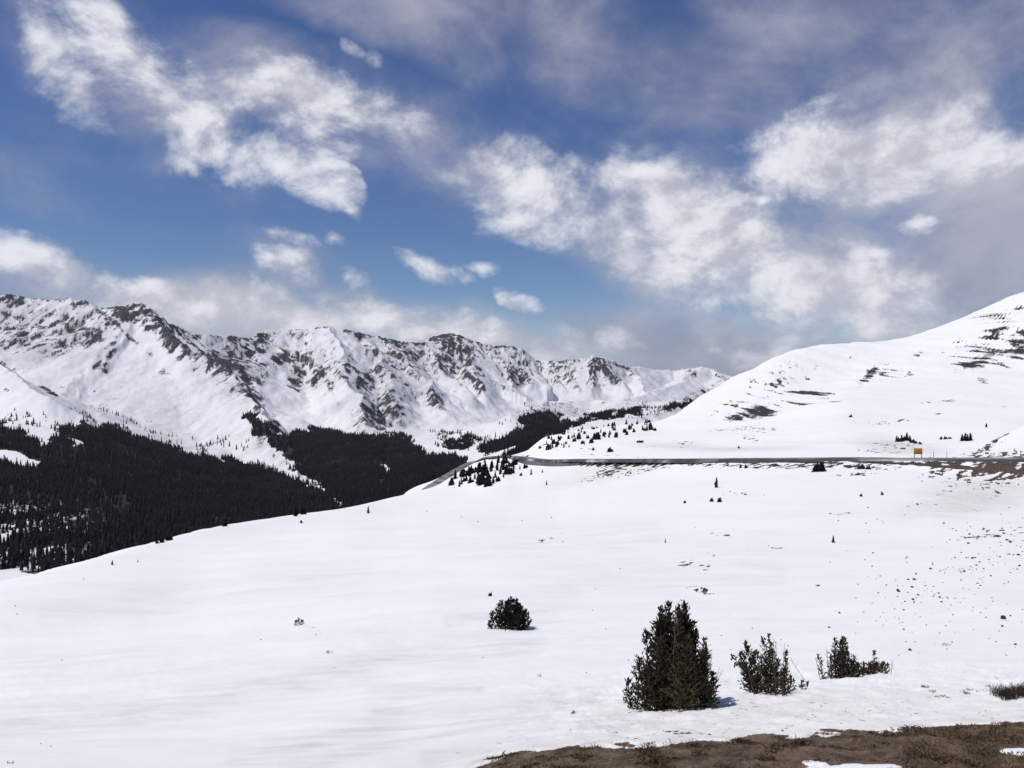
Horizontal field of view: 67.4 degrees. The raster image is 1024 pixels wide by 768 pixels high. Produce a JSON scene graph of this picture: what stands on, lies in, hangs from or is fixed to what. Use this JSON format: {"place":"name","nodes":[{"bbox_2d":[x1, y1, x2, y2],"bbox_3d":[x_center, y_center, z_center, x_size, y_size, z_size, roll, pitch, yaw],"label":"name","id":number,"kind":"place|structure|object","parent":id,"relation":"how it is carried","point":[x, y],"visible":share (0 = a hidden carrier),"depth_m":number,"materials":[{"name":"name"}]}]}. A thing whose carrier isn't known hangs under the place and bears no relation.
{"place":"outdoors","nodes":[
{"label":"outdoors","id":0,"kind":"place"},
{"bbox_2d":[0,293,733,580],"bbox_3d":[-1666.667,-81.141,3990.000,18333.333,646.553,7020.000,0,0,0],"label":"mountain range","id":1,"kind":"structure","parent":0,"point":[140,363],"depth_m":3162.97,"materials":[{"name":"white snow"}]},
{"bbox_2d":[2,546,6,561],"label":"spruce tree","id":2,"kind":"object","parent":1,"relation":"on","point":[5,554],"visible":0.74,"depth_m":761.38,"materials":[{"name":"green plant"}]},
{"bbox_2d":[6,555,9,568],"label":"spruce tree","id":3,"kind":"object","parent":1,"relation":"on","point":[8,563],"visible":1,"depth_m":729.82,"materials":[{"name":"green plant"}]},
{"bbox_2d":[9,548,12,561],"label":"spruce tree","id":4,"kind":"object","parent":1,"relation":"on","point":[10,554],"visible":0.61,"depth_m":753.16,"materials":[{"name":"green plant"}]},
{"bbox_2d":[9,556,14,568],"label":"spruce tree","id":5,"kind":"object","parent":1,"relation":"on","point":[12,562],"visible":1,"depth_m":729.43,"materials":[{"name":"green plant"}]},
{"bbox_2d":[10,552,16,567],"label":"spruce tree","id":6,"kind":"object","parent":1,"relation":"on","point":[15,561],"visible":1,"depth_m":732.53,"materials":[{"name":"green plant"}]},
{"bbox_2d":[17,548,20,561],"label":"spruce tree","id":7,"kind":"object","parent":1,"relation":"on","point":[18,556],"visible":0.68,"depth_m":764.34,"materials":[{"name":"green plant"}]},
{"bbox_2d":[21,546,24,559],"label":"spruce tree","id":8,"kind":"object","parent":1,"relation":"on","point":[22,552],"visible":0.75,"depth_m":775.09,"materials":[{"name":"green plant"}]},
{"bbox_2d":[22,554,27,566],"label":"spruce tree","id":9,"kind":"object","parent":1,"relation":"on","point":[25,560],"visible":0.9,"depth_m":737.57,"materials":[{"name":"green plant"}]},
{"bbox_2d":[36,552,39,565],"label":"spruce tree","id":10,"kind":"object","parent":1,"relation":"on","point":[37,560],"visible":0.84,"depth_m":745.28,"materials":[{"name":"green plant"}]},
{"bbox_2d":[86,527,90,541],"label":"spruce tree","id":11,"kind":"object","parent":1,"relation":"on","point":[88,534],"visible":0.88,"depth_m":889.23,"materials":[{"name":"green plant"}]},
{"bbox_2d":[0,397,696,572],"bbox_3d":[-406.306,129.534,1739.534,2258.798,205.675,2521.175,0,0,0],"label":"spruce forest","id":12,"kind":"object","parent":1,"relation":"on","point":[233,498],"visible":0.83,"depth_m":1548.49,"materials":[{"name":"green plant"}]},
{"bbox_2d":[0,292,1023,767],"bbox_3d":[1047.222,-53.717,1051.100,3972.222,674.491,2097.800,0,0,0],"label":"snow slope","id":13,"kind":"structure","parent":0,"point":[198,648],"depth_m":46.66,"materials":[{"name":"white snow"}]},
{"bbox_2d":[222,518,228,526],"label":"stunted spruce","id":14,"kind":"object","parent":13,"relation":"on","point":[225,523],"visible":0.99,"depth_m":165.53,"materials":[{"name":"green plant"}]},
{"bbox_2d":[293,505,297,515],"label":"spruce tree","id":15,"kind":"object","parent":13,"relation":"on","point":[295,512],"visible":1,"depth_m":196.01,"materials":[{"name":"green plant"}]},
{"bbox_2d":[294,617,304,625],"bbox_3d":[-11.220,12.544,40.489,0.580,0.512,0.322,0,0,0],"label":"krummholz spruce","id":16,"kind":"object","parent":13,"relation":"on","point":[298,620],"visible":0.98,"depth_m":40.47,"materials":[{"name":"green plant"}]},
{"bbox_2d":[300,507,306,514],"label":"stunted spruce","id":17,"kind":"object","parent":13,"relation":"on","point":[303,511],"visible":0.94,"depth_m":204.24,"materials":[{"name":"green plant"}]},
{"bbox_2d":[447,477,453,485],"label":"stunted spruce","id":18,"kind":"object","parent":13,"relation":"on","point":[451,482],"visible":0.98,"depth_m":445.28,"materials":[{"name":"green plant"}]},
{"bbox_2d":[458,466,470,476],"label":"stunted spruce","id":19,"kind":"object","parent":13,"relation":"on","point":[463,473],"visible":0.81,"depth_m":501.14,"materials":[{"name":"green plant"}]},
{"bbox_2d":[470,465,476,473],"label":"stunted spruce","id":20,"kind":"object","parent":13,"relation":"on","point":[473,470],"visible":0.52,"depth_m":505.29,"materials":[{"name":"green plant"}]},
{"bbox_2d":[476,474,485,484],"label":"stunted spruce","id":21,"kind":"object","parent":13,"relation":"on","point":[481,480],"visible":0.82,"depth_m":373.01,"materials":[{"name":"green plant"}]},
{"bbox_2d":[480,465,488,475],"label":"stunted spruce","id":22,"kind":"object","parent":13,"relation":"on","point":[486,471],"visible":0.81,"depth_m":448.28,"materials":[{"name":"green plant"}]},
{"bbox_2d":[483,474,492,486],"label":"stunted spruce","id":23,"kind":"object","parent":13,"relation":"on","point":[486,484],"visible":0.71,"depth_m":353.40,"materials":[{"name":"green plant"}]},
{"bbox_2d":[501,463,507,469],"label":"stunted spruce","id":24,"kind":"object","parent":13,"relation":"on","point":[504,466],"visible":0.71,"depth_m":456.91,"materials":[{"name":"green plant"}]},
{"bbox_2d":[502,455,508,463],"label":"stunted spruce","id":25,"kind":"object","parent":13,"relation":"on","point":[504,460],"visible":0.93,"depth_m":494.27,"materials":[{"name":"green plant"}]},
{"bbox_2d":[502,467,511,474],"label":"stunted spruce","id":26,"kind":"object","parent":13,"relation":"on","point":[507,471],"visible":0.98,"depth_m":411.39,"materials":[{"name":"green plant"}]},
{"bbox_2d":[487,596,532,630],"bbox_3d":[-0.097,10.279,34.323,2.085,1.626,1.436,0,0,0],"label":"krummholz spruce","id":27,"kind":"object","parent":13,"relation":"on","point":[510,615],"visible":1,"depth_m":34.10,"materials":[{"name":"green plant"}]},
{"bbox_2d":[592,432,600,439],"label":"stunted spruce","id":28,"kind":"object","parent":13,"relation":"on","point":[597,436],"visible":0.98,"depth_m":503.43,"materials":[{"name":"green plant"}]},
{"bbox_2d":[622,599,721,711],"bbox_3d":[2.800,4.713,13.214,1.551,2.102,1.561,0,0,-40],"label":"krummholz spruce","id":29,"kind":"object","parent":13,"relation":"on","point":[678,677],"visible":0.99,"depth_m":13.06,"materials":[{"name":"green plant"}]},
{"bbox_2d":[730,633,797,695],"bbox_3d":[4.780,5.414,14.573,1.301,1.305,0.870,0,0,36],"label":"krummholz spruce","id":30,"kind":"object","parent":13,"relation":"on","point":[770,683],"visible":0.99,"depth_m":14.50,"materials":[{"name":"green plant"}]},
{"bbox_2d":[798,679,808,688],"bbox_3d":[5.658,5.860,14.925,0.208,0.259,0.194,0,0,-17],"label":"spruce sapling","id":31,"kind":"object","parent":13,"relation":"on","point":[802,685],"visible":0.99,"depth_m":14.92,"materials":[{"name":"green plant"}]},
{"bbox_2d":[811,462,826,471],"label":"stunted spruce","id":32,"kind":"object","parent":13,"relation":"on","point":[817,467],"visible":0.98,"depth_m":205.80,"materials":[{"name":"green plant"}]},
{"bbox_2d":[815,654,827,679],"bbox_3d":[7.157,6.551,17.774,0.252,0.655,0.243,0,0,0],"label":"spruce sapling","id":33,"kind":"object","parent":13,"relation":"on","point":[821,670],"visible":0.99,"depth_m":17.76,"materials":[{"name":"green plant"}]},
{"bbox_2d":[826,636,892,678],"bbox_3d":[8.042,6.344,17.746,1.610,1.114,0.833,0,0,0],"label":"krummholz spruce","id":34,"kind":"object","parent":13,"relation":"on","point":[844,664],"visible":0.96,"depth_m":17.63,"materials":[{"name":"green plant"}]},
{"bbox_2d":[914,448,921,457],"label":"road sign","id":35,"kind":"object","parent":13,"relation":"on","point":[917,450],"visible":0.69,"depth_m":211.89,"materials":[{"name":"orange metal"}]},
{"bbox_2d":[987,681,1023,700],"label":"willow scrub","id":36,"kind":"object","parent":13,"relation":"on","point":[1006,692],"visible":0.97,"depth_m":12.80,"materials":[{"name":"brown plant"}]},
{"bbox_2d":[0,0,1023,375],"label":"sky","id":37,"kind":"structure","parent":0,"point":[727,187],"materials":[{"name":"blue"}]},
{"bbox_2d":[421,456,1023,489],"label":"road","id":38,"kind":"structure","parent":0,"point":[443,478],"depth_m":255.37,"materials":[{"name":"grey asphalt"}]},
{"bbox_2d":[477,721,1023,767],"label":"dry grass","id":39,"kind":"structure","parent":0,"point":[922,752],"depth_m":8.62,"materials":[{"name":"brown plant"}]}
]}

